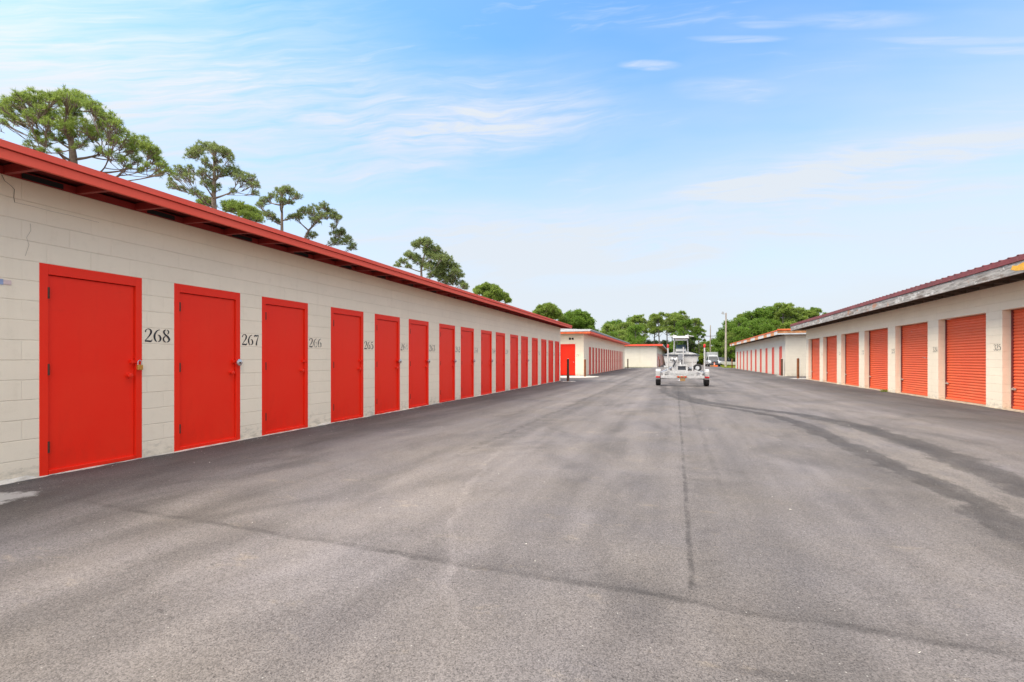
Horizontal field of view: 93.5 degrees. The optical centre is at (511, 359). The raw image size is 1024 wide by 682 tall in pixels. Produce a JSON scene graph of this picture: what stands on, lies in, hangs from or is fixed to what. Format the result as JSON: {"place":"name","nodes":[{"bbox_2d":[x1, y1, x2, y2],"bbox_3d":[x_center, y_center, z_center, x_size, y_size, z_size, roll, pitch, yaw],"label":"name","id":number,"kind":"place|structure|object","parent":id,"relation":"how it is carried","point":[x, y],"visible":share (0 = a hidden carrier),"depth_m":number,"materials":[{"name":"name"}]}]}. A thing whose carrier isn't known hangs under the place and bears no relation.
{"place":"outdoors","nodes":[
{"label":"outdoors","id":0,"kind":"place"},
{"bbox_2d":[0,139,571,484],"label":"storage building","id":1,"kind":"structure","parent":0,"point":[115,279],"depth_m":6.55,"materials":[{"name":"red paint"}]},
{"bbox_2d":[0,279,10,284],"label":"wall sticker","id":2,"kind":"object","parent":1,"relation":"attached to","point":[7,282],"depth_m":4.75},
{"bbox_2d":[39,263,141,475],"bbox_3d":[-4.784,0.108,5.498,0.138,2.231,1.016,0,0,19],"label":"door","id":3,"kind":"structure","parent":1,"relation":"in","point":[90,322],"depth_m":5.44,"materials":[{"name":"red paint"}]},
{"bbox_2d":[136,360,142,369],"bbox_3d":[-4.566,0.066,5.902,0.028,0.124,0.065,0,0,19],"label":"padlock","id":4,"kind":"object","parent":3,"relation":"hanging from","point":[139,367],"visible":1,"depth_m":5.89,"materials":[{"name":"gold metal"}]},
{"bbox_2d":[174,283,239,451],"bbox_3d":[-4.326,0.108,6.844,0.138,2.231,1.016,0,0,19],"label":"door","id":5,"kind":"structure","parent":1,"relation":"in","point":[206,320],"depth_m":6.80,"materials":[{"name":"red paint"}]},
{"bbox_2d":[236,359,241,365],"bbox_3d":[-4.106,0.044,7.248,0.039,0.100,0.095,0,0,19],"label":"padlock","id":6,"kind":"object","parent":5,"relation":"attached to","point":[238,362],"visible":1,"depth_m":7.23,"materials":[{"name":"metal"}]},
{"bbox_2d":[262,297,307,435],"bbox_3d":[-3.868,0.108,8.190,0.138,2.231,1.016,0,0,19],"label":"door","id":7,"kind":"structure","parent":1,"relation":"in","point":[284,322],"depth_m":8.18,"materials":[{"name":"red paint"}]},
{"bbox_2d":[331,307,362,422],"bbox_3d":[-3.344,0.108,9.730,0.138,2.231,1.016,0,0,19],"label":"door","id":8,"kind":"structure","parent":1,"relation":"in","point":[346,325],"depth_m":9.72,"materials":[{"name":"red paint"}]},
{"bbox_2d":[375,314,399,414],"bbox_3d":[-2.886,0.108,11.076,0.138,2.231,1.016,0,0,19],"label":"door","id":9,"kind":"structure","parent":1,"relation":"in","point":[387,328],"depth_m":11.10,"materials":[{"name":"red paint"}]},
{"bbox_2d":[409,319,428,407],"bbox_3d":[-2.427,0.108,12.422,0.138,2.231,1.016,0,0,19],"label":"door","id":10,"kind":"structure","parent":1,"relation":"in","point":[418,330],"depth_m":12.43,"materials":[{"name":"red paint"}]},
{"bbox_2d":[439,323,454,402],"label":"door","id":11,"kind":"structure","parent":1,"relation":"in","point":[446,332],"depth_m":13.95,"materials":[{"name":"red paint"}]},
{"bbox_2d":[461,327,473,398],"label":"door","id":12,"kind":"structure","parent":1,"relation":"in","point":[467,334],"depth_m":15.36,"materials":[{"name":"red paint"}]},
{"bbox_2d":[481,330,491,394],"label":"door","id":13,"kind":"structure","parent":1,"relation":"in","point":[486,336],"depth_m":16.90,"materials":[{"name":"red paint"}]},
{"bbox_2d":[496,332,504,391],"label":"door","id":14,"kind":"structure","parent":1,"relation":"in","point":[500,337],"depth_m":18.25,"materials":[{"name":"red paint"}]},
{"bbox_2d":[510,334,517,389],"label":"door","id":15,"kind":"structure","parent":1,"relation":"in","point":[513,338],"depth_m":19.71,"materials":[{"name":"red paint"}]},
{"bbox_2d":[521,336,527,387],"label":"door","id":16,"kind":"structure","parent":1,"relation":"in","point":[524,340],"depth_m":21.14,"materials":[{"name":"red paint"}]},
{"bbox_2d":[532,338,537,385],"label":"door","id":17,"kind":"structure","parent":1,"relation":"in","point":[534,340],"depth_m":22.66,"materials":[{"name":"red paint"}]},
{"bbox_2d":[541,339,545,383],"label":"door","id":18,"kind":"structure","parent":1,"relation":"in","point":[543,342],"depth_m":24.18,"materials":[{"name":"red paint"}]},
{"bbox_2d":[548,340,552,382],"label":"door","id":19,"kind":"structure","parent":1,"relation":"in","point":[550,343],"depth_m":25.53,"materials":[{"name":"red paint"}]},
{"bbox_2d":[555,341,558,381],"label":"door","id":20,"kind":"structure","parent":1,"relation":"in","point":[556,342],"depth_m":26.81,"materials":[{"name":"red paint"}]},
{"bbox_2d":[3,405,936,652],"bbox_3d":[5.681,1.219,14.703,13.774,0.009,28.501,0,0,19],"label":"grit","id":21,"kind":"object","parent":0,"point":[380,507],"visible":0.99,"depth_m":5.73,"materials":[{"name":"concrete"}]},
{"bbox_2d":[0,364,1023,681],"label":"driveway","id":22,"kind":"structure","parent":0,"point":[634,524],"depth_m":3.16,"materials":[{"name":"grey asphalt"}]},
{"bbox_2d":[562,359,574,381],"bbox_3d":[3.168,0.594,26.948,0.827,1.277,0.800,0,0,35],"label":"bollard","id":23,"kind":"object","parent":22,"relation":"on","point":[568,372],"visible":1,"depth_m":26.90,"materials":[{"name":"metal"}]},
{"bbox_2d":[625,344,666,366],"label":"storage building","id":24,"kind":"structure","parent":22,"relation":"on","point":[643,355],"depth_m":76.74,"materials":[{"name":"white concrete"}]},
{"bbox_2d":[656,344,708,385],"bbox_3d":[8.684,0.262,24.748,2.360,1.930,6.346,0,0,18],"label":"trailer","id":25,"kind":"object","parent":22,"relation":"on","point":[680,371],"visible":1,"depth_m":22.05,"materials":[{"name":"white metal"}]},
{"bbox_2d":[705,352,717,360],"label":"box van","id":26,"kind":"object","parent":22,"relation":"on","point":[711,354],"visible":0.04,"depth_m":100.07,"materials":[{"name":"silver paint"}]},
{"bbox_2d":[705,356,720,366],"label":"pickup truck","id":27,"kind":"object","parent":22,"relation":"on","point":[710,360],"visible":0.94,"depth_m":83.52,"materials":[{"name":"white paint"}]},
{"bbox_2d":[781,359,782,375],"bbox_3d":[20.027,0.584,35.778,0.740,1.297,0.919,0,0,19],"label":"bollard","id":28,"kind":"object","parent":22,"relation":"on","point":[781,367],"visible":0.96,"depth_m":35.69,"materials":[{"name":"metal"}]},
{"bbox_2d":[790,254,1023,412],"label":"storage building","id":29,"kind":"structure","parent":22,"relation":"on","point":[913,341],"depth_m":14.71,"materials":[{"name":"painted concrete block"},{"name":"orange-red metal"},{"name":"asphalt shingle"}]},
{"bbox_2d":[809,338,819,380],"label":"roller door","id":30,"kind":"structure","parent":29,"relation":"in","point":[815,371],"depth_m":28.23,"materials":[{"name":"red metal"}]},
{"bbox_2d":[826,336,836,383],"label":"roller door","id":31,"kind":"structure","parent":29,"relation":"in","point":[831,372],"depth_m":25.36,"materials":[{"name":"metal"}]},
{"bbox_2d":[842,333,858,386],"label":"roller door","id":32,"kind":"structure","parent":29,"relation":"in","point":[851,340],"depth_m":22.49,"materials":[{"name":"metal"}]},
{"bbox_2d":[868,328,887,389],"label":"roller door","id":33,"kind":"structure","parent":29,"relation":"in","point":[878,339],"depth_m":19.57,"materials":[{"name":"metal"}]},
{"bbox_2d":[895,322,927,397],"bbox_3d":[13.798,0.006,16.446,0.296,2.437,2.386,0,0,19],"label":"roller door","id":34,"kind":"structure","parent":29,"relation":"in","point":[914,344],"depth_m":16.61,"materials":[{"name":"metal"}]},
{"bbox_2d":[940,314,985,405],"bbox_3d":[12.815,0.006,13.559,0.296,2.437,2.386,0,0,19],"label":"roller door","id":35,"kind":"structure","parent":29,"relation":"in","point":[965,337],"depth_m":13.66,"materials":[{"name":"metal"}]},
{"bbox_2d":[1003,308,1023,411],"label":"roller door","id":36,"kind":"structure","parent":29,"relation":"in","point":[1017,316],"depth_m":11.61,"materials":[{"name":"metal"}]},
{"bbox_2d":[0,0,1023,346],"label":"sky","id":37,"kind":"structure","parent":0,"point":[610,160],"materials":[{"name":"blue"}]},
{"bbox_2d":[560,376,598,377],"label":"pavement","id":38,"kind":"structure","parent":0,"point":[576,377],"depth_m":32.52,"materials":[{"name":"concrete"}]},
{"bbox_2d":[579,359,590,376],"bbox_3d":[5.221,0.599,34.278,0.859,1.267,0.888,0,0,19],"label":"bollard","id":39,"kind":"object","parent":38,"relation":"on","point":[584,369],"visible":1,"depth_m":34.19,"materials":[{"name":"metal"}]},
{"bbox_2d":[560,329,629,375],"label":"storage building","id":40,"kind":"structure","parent":0,"point":[599,352],"depth_m":38.30,"materials":[{"name":"white concrete"}]},
{"bbox_2d":[560,344,574,374],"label":"door","id":41,"kind":"structure","parent":40,"relation":"in","point":[567,351],"depth_m":36.73,"materials":[{"name":"red paint"}]},
{"bbox_2d":[589,347,590,374],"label":"door","id":42,"kind":"structure","parent":40,"relation":"in","point":[589,347],"depth_m":38.88,"materials":[{"name":"red paint"}]},
{"bbox_2d":[592,347,593,373],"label":"door","id":43,"kind":"structure","parent":40,"relation":"in","point":[592,347],"depth_m":40.44,"materials":[{"name":"red paint"}]},
{"bbox_2d":[595,348,596,373],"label":"door","id":44,"kind":"structure","parent":40,"relation":"in","point":[595,348],"depth_m":41.62,"materials":[{"name":"red paint"}]},
{"bbox_2d":[598,348,599,372],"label":"door","id":45,"kind":"structure","parent":40,"relation":"in","point":[598,348],"depth_m":43.65,"materials":[{"name":"red paint"}]},
{"bbox_2d":[601,349,602,371],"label":"door","id":46,"kind":"structure","parent":40,"relation":"in","point":[601,349],"depth_m":45.29,"materials":[{"name":"red paint"}]},
{"bbox_2d":[603,349,604,371],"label":"door","id":47,"kind":"structure","parent":40,"relation":"in","point":[603,349],"depth_m":46.54,"materials":[{"name":"red paint"}]},
{"bbox_2d":[615,351,616,369],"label":"door","id":48,"kind":"structure","parent":40,"relation":"in","point":[615,351],"depth_m":55.85,"materials":[{"name":"red paint"}]},
{"bbox_2d":[730,329,805,375],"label":"storage building","id":49,"kind":"structure","parent":0,"point":[766,352],"depth_m":39.42,"materials":[{"name":"white concrete"}]},
{"bbox_2d":[755,349,756,371],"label":"door","id":50,"kind":"structure","parent":49,"relation":"in","point":[755,349],"depth_m":48.19,"materials":[{"name":"red paint"}]},
{"bbox_2d":[760,349,761,371],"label":"door","id":51,"kind":"structure","parent":49,"relation":"in","point":[760,349],"depth_m":45.73,"materials":[{"name":"red paint"}]},
{"bbox_2d":[765,348,767,372],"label":"door","id":52,"kind":"structure","parent":49,"relation":"in","point":[766,349],"depth_m":43.03,"materials":[{"name":"red paint"}]},
{"bbox_2d":[772,347,773,373],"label":"door","id":53,"kind":"structure","parent":49,"relation":"in","point":[772,347],"depth_m":40.09,"materials":[{"name":"red paint"}]},
{"bbox_2d":[779,346,781,374],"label":"door","id":54,"kind":"structure","parent":49,"relation":"in","point":[780,348],"depth_m":37.28,"materials":[{"name":"red paint"}]},
{"label":"ground","id":55,"kind":"structure","parent":0,"visible":0},
{"bbox_2d":[0,84,175,180],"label":"pine tree","id":56,"kind":"object","parent":55,"relation":"on","point":[45,114],"visible":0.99,"depth_m":24.38,"materials":[{"name":"green plant"}]},
{"bbox_2d":[165,138,260,208],"bbox_3d":[-22.626,-7.653,36.133,9.226,17.959,5.149,0,0,1],"label":"pine tree","id":57,"kind":"object","parent":55,"relation":"on","point":[196,150],"visible":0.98,"depth_m":35.70,"materials":[{"name":"green plant"}]},
{"bbox_2d":[194,198,265,222],"bbox_3d":[-23.464,-6.411,40.520,8.343,15.476,4.173,0,0,19],"label":"pine tree","id":58,"kind":"object","parent":55,"relation":"on","point":[245,211],"visible":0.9,"depth_m":39.14,"materials":[{"name":"green plant"}]},
{"bbox_2d":[254,184,304,230],"bbox_3d":[-21.892,-7.975,46.017,6.012,18.604,4.314,0,0,19],"label":"pine tree","id":59,"kind":"object","parent":55,"relation":"on","point":[282,191],"visible":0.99,"depth_m":45.87,"materials":[{"name":"green plant"}]},
{"bbox_2d":[292,200,356,251],"bbox_3d":[-18.636,-7.264,48.050,6.703,17.182,4.384,0,0,-10],"label":"pine tree","id":60,"kind":"object","parent":55,"relation":"on","point":[315,218],"visible":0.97,"depth_m":47.75,"materials":[{"name":"green plant"}]},
{"bbox_2d":[392,236,469,290],"bbox_3d":[-10.684,-7.573,63.828,10.208,17.800,7.485,0,0,-8],"label":"pine tree","id":61,"kind":"object","parent":55,"relation":"on","point":[430,251],"visible":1,"depth_m":63.17,"materials":[{"name":"green plant"}]},
{"bbox_2d":[473,282,511,303],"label":"pine tree","id":62,"kind":"object","parent":55,"relation":"on","point":[492,291],"visible":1,"depth_m":87.64,"materials":[{"name":"green plant"}]},
{"bbox_2d":[531,302,564,319],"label":"pine tree","id":63,"kind":"object","parent":55,"relation":"on","point":[550,310],"visible":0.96,"depth_m":109.57,"materials":[{"name":"green plant"}]},
{"bbox_2d":[558,308,596,330],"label":"pine tree","id":64,"kind":"object","parent":55,"relation":"on","point":[577,319],"visible":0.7,"depth_m":115.54,"materials":[{"name":"green plant"}]},
{"bbox_2d":[599,322,614,334],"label":"broadleaf tree","id":65,"kind":"object","parent":55,"relation":"on","point":[606,329],"visible":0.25,"depth_m":126.87,"materials":[{"name":"green plant"}]},
{"bbox_2d":[607,331,617,335],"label":"broadleaf tree","id":66,"kind":"object","parent":55,"relation":"on","point":[611,333],"visible":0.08,"depth_m":109.57,"materials":[{"name":"green plant"}]},
{"bbox_2d":[602,319,631,339],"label":"broadleaf tree","id":67,"kind":"object","parent":55,"relation":"on","point":[615,322],"visible":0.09,"depth_m":130.87,"materials":[{"name":"green plant"}]},
{"bbox_2d":[610,329,629,341],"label":"broadleaf tree","id":68,"kind":"object","parent":55,"relation":"on","point":[621,334],"visible":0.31,"depth_m":111.28,"materials":[{"name":"green plant"}]},
{"bbox_2d":[610,320,637,343],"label":"broadleaf tree","id":69,"kind":"object","parent":55,"relation":"on","point":[625,326],"visible":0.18,"depth_m":123.81,"materials":[{"name":"green plant"}]},
{"bbox_2d":[626,324,646,343],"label":"broadleaf tree","id":70,"kind":"object","parent":55,"relation":"on","point":[636,328],"visible":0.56,"depth_m":115.17,"materials":[{"name":"green plant"}]},
{"bbox_2d":[629,314,650,343],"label":"pine tree","id":71,"kind":"object","parent":55,"relation":"on","point":[635,319],"visible":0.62,"depth_m":127.08,"materials":[{"name":"green plant"}]},
{"bbox_2d":[636,323,649,342],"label":"pine tree","id":72,"kind":"object","parent":55,"relation":"on","point":[646,330],"visible":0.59,"depth_m":119.88,"materials":[{"name":"green plant"}]},
{"bbox_2d":[647,316,664,343],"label":"pine tree","id":73,"kind":"object","parent":55,"relation":"on","point":[648,326],"visible":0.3,"depth_m":129.40,"materials":[{"name":"green plant"}]},
{"bbox_2d":[647,311,667,343],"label":"pine tree","id":74,"kind":"object","parent":55,"relation":"on","point":[658,317],"visible":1,"depth_m":123.71,"materials":[{"name":"green plant"}]},
{"bbox_2d":[661,312,670,344],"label":"pine tree","id":75,"kind":"object","parent":55,"relation":"on","point":[667,321],"visible":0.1,"depth_m":132.72,"materials":[{"name":"green plant"}]},
{"bbox_2d":[662,340,675,353],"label":"broadleaf tree","id":76,"kind":"object","parent":55,"relation":"on","point":[665,342],"visible":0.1,"depth_m":144.81,"materials":[{"name":"green plant"}]},
{"bbox_2d":[664,313,684,332],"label":"pine tree","id":77,"kind":"object","parent":55,"relation":"on","point":[674,317],"visible":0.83,"depth_m":124.73,"materials":[{"name":"green plant"}]},
{"bbox_2d":[669,332,683,351],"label":"broadleaf tree","id":78,"kind":"object","parent":55,"relation":"on","point":[671,342],"visible":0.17,"depth_m":116.07,"materials":[{"name":"green plant"}]},
{"bbox_2d":[672,310,686,329],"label":"pine tree","id":79,"kind":"object","parent":55,"relation":"on","point":[680,312],"visible":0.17,"depth_m":131.09,"materials":[{"name":"green plant"}]},
{"bbox_2d":[672,319,698,353],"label":"broadleaf tree","id":80,"kind":"object","parent":55,"relation":"on","point":[687,324],"visible":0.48,"depth_m":111.35,"materials":[{"name":"green plant"}]},
{"bbox_2d":[680,335,698,353],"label":"broadleaf tree","id":81,"kind":"object","parent":55,"relation":"on","point":[690,345],"visible":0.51,"depth_m":107.11,"materials":[{"name":"green plant"}]},
{"bbox_2d":[688,317,706,349],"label":"pine tree","id":82,"kind":"object","parent":55,"relation":"on","point":[696,321],"visible":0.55,"depth_m":127.70,"materials":[{"name":"green plant"}]},
{"bbox_2d":[694,326,705,345],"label":"pine tree","id":83,"kind":"object","parent":55,"relation":"on","point":[696,329],"visible":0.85,"depth_m":125.80,"materials":[{"name":"green plant"}]},
{"bbox_2d":[697,355,703,364],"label":"shrub","id":84,"kind":"object","parent":55,"relation":"on","point":[700,359],"visible":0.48,"depth_m":103.03,"materials":[{"name":"green plant"}]},
{"bbox_2d":[695,343,709,352],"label":"broadleaf tree","id":85,"kind":"object","parent":55,"relation":"on","point":[700,349],"visible":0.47,"depth_m":139.02,"materials":[{"name":"green plant"}]},
{"bbox_2d":[701,341,712,352],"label":"broadleaf tree","id":86,"kind":"object","parent":55,"relation":"on","point":[708,346],"visible":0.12,"depth_m":137.63,"materials":[{"name":"green plant"}]},
{"bbox_2d":[710,326,730,356],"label":"broadleaf tree","id":87,"kind":"object","parent":55,"relation":"on","point":[717,344],"visible":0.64,"depth_m":103.58,"materials":[{"name":"green plant"}]},
{"bbox_2d":[714,319,734,354],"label":"broadleaf tree","id":88,"kind":"object","parent":55,"relation":"on","point":[733,321],"visible":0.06,"depth_m":109.60,"materials":[{"name":"green plant"}]},
{"bbox_2d":[719,317,749,351],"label":"broadleaf tree","id":89,"kind":"object","parent":55,"relation":"on","point":[738,321],"visible":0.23,"depth_m":103.53,"materials":[{"name":"green plant"}]},
{"bbox_2d":[731,312,753,325],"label":"broadleaf tree","id":90,"kind":"object","parent":55,"relation":"on","point":[741,315],"visible":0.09,"depth_m":107.19,"materials":[{"name":"green plant"}]},
{"bbox_2d":[740,320,763,337],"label":"broadleaf tree","id":91,"kind":"object","parent":55,"relation":"on","point":[755,328],"visible":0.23,"depth_m":94.96,"materials":[{"name":"green plant"}]},
{"bbox_2d":[740,307,774,337],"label":"broadleaf tree","id":92,"kind":"object","parent":55,"relation":"on","point":[760,313],"visible":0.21,"depth_m":102.83,"materials":[{"name":"green plant"}]},
{"bbox_2d":[750,317,774,337],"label":"broadleaf tree","id":93,"kind":"object","parent":55,"relation":"on","point":[763,324],"visible":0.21,"depth_m":97.03,"materials":[{"name":"green plant"}]},
{"bbox_2d":[756,306,782,327],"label":"broadleaf tree","id":94,"kind":"object","parent":55,"relation":"on","point":[771,308],"visible":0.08,"depth_m":108.43,"materials":[{"name":"green plant"}]},
{"bbox_2d":[768,318,784,329],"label":"broadleaf tree","id":95,"kind":"object","parent":55,"relation":"on","point":[775,322],"visible":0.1,"depth_m":102.60,"materials":[{"name":"green plant"}]},
{"bbox_2d":[773,320,791,329],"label":"broadleaf tree","id":96,"kind":"object","parent":55,"relation":"on","point":[786,325],"visible":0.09,"depth_m":103.53,"materials":[{"name":"green plant"}]},
{"bbox_2d":[772,302,801,326],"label":"tree","id":97,"kind":"object","parent":55,"relation":"on","point":[787,309],"visible":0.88,"depth_m":104.88,"materials":[{"name":"green plant"}]},
{"bbox_2d":[784,307,808,321],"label":"tree","id":98,"kind":"object","parent":55,"relation":"on","point":[801,311],"visible":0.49,"depth_m":104.95,"materials":[{"name":"green plant"}]},
{"bbox_2d":[803,307,822,317],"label":"tree","id":99,"kind":"object","parent":55,"relation":"on","point":[816,312],"visible":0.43,"depth_m":105.61,"materials":[{"name":"green plant"}]},
{"label":"ground","id":100,"kind":"structure","parent":0,"visible":0},
{"bbox_2d":[721,312,726,366],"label":"street lamp","id":101,"kind":"object","parent":100,"relation":"on","point":[725,338],"visible":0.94,"depth_m":76.38,"materials":[{"name":"metal"}]},
{"bbox_2d":[720,365,734,367],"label":"grass","id":102,"kind":"structure","parent":100,"relation":"on","point":[724,366],"depth_m":78.69,"materials":[{"name":"green plant"}]},
{"bbox_2d":[720,361,734,365],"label":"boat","id":103,"kind":"object","parent":102,"relation":"on","point":[723,363],"visible":0.42,"depth_m":87.62,"materials":[{"name":"white"}]},
{"bbox_2d":[720,332,740,359],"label":"broadleaf tree","id":104,"kind":"object","parent":100,"relation":"on","point":[731,335],"visible":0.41,"depth_m":95.70,"materials":[{"name":"green plant"}]},
{"bbox_2d":[727,325,752,360],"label":"broadleaf tree","id":105,"kind":"object","parent":100,"relation":"on","point":[737,330],"visible":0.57,"depth_m":93.62,"materials":[{"name":"green plant"}]},
{"bbox_3d":[13.319,0.848,37.930,2.350,0.757,8.002,0,0,20],"label":"boat trailer","id":106,"kind":"object","parent":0,"visible":0},
{"bbox_2d":[662,334,699,366],"bbox_3d":[12.527,-0.523,35.668,2.500,2.600,7.044,0,0,20],"label":"motor boat","id":107,"kind":"object","parent":106,"relation":"on","point":[689,357],"visible":0.85,"depth_m":33.28,"materials":[{"name":"plastic"}]},
{"label":"pavement","id":108,"kind":"structure","parent":0,"visible":0},
{"bbox_2d":[790,358,804,378],"bbox_3d":[18.243,0.569,30.730,0.927,1.327,0.884,0,0,19],"label":"bollard","id":109,"kind":"object","parent":108,"relation":"on","point":[797,370],"visible":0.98,"depth_m":30.66,"materials":[{"name":"metal"}]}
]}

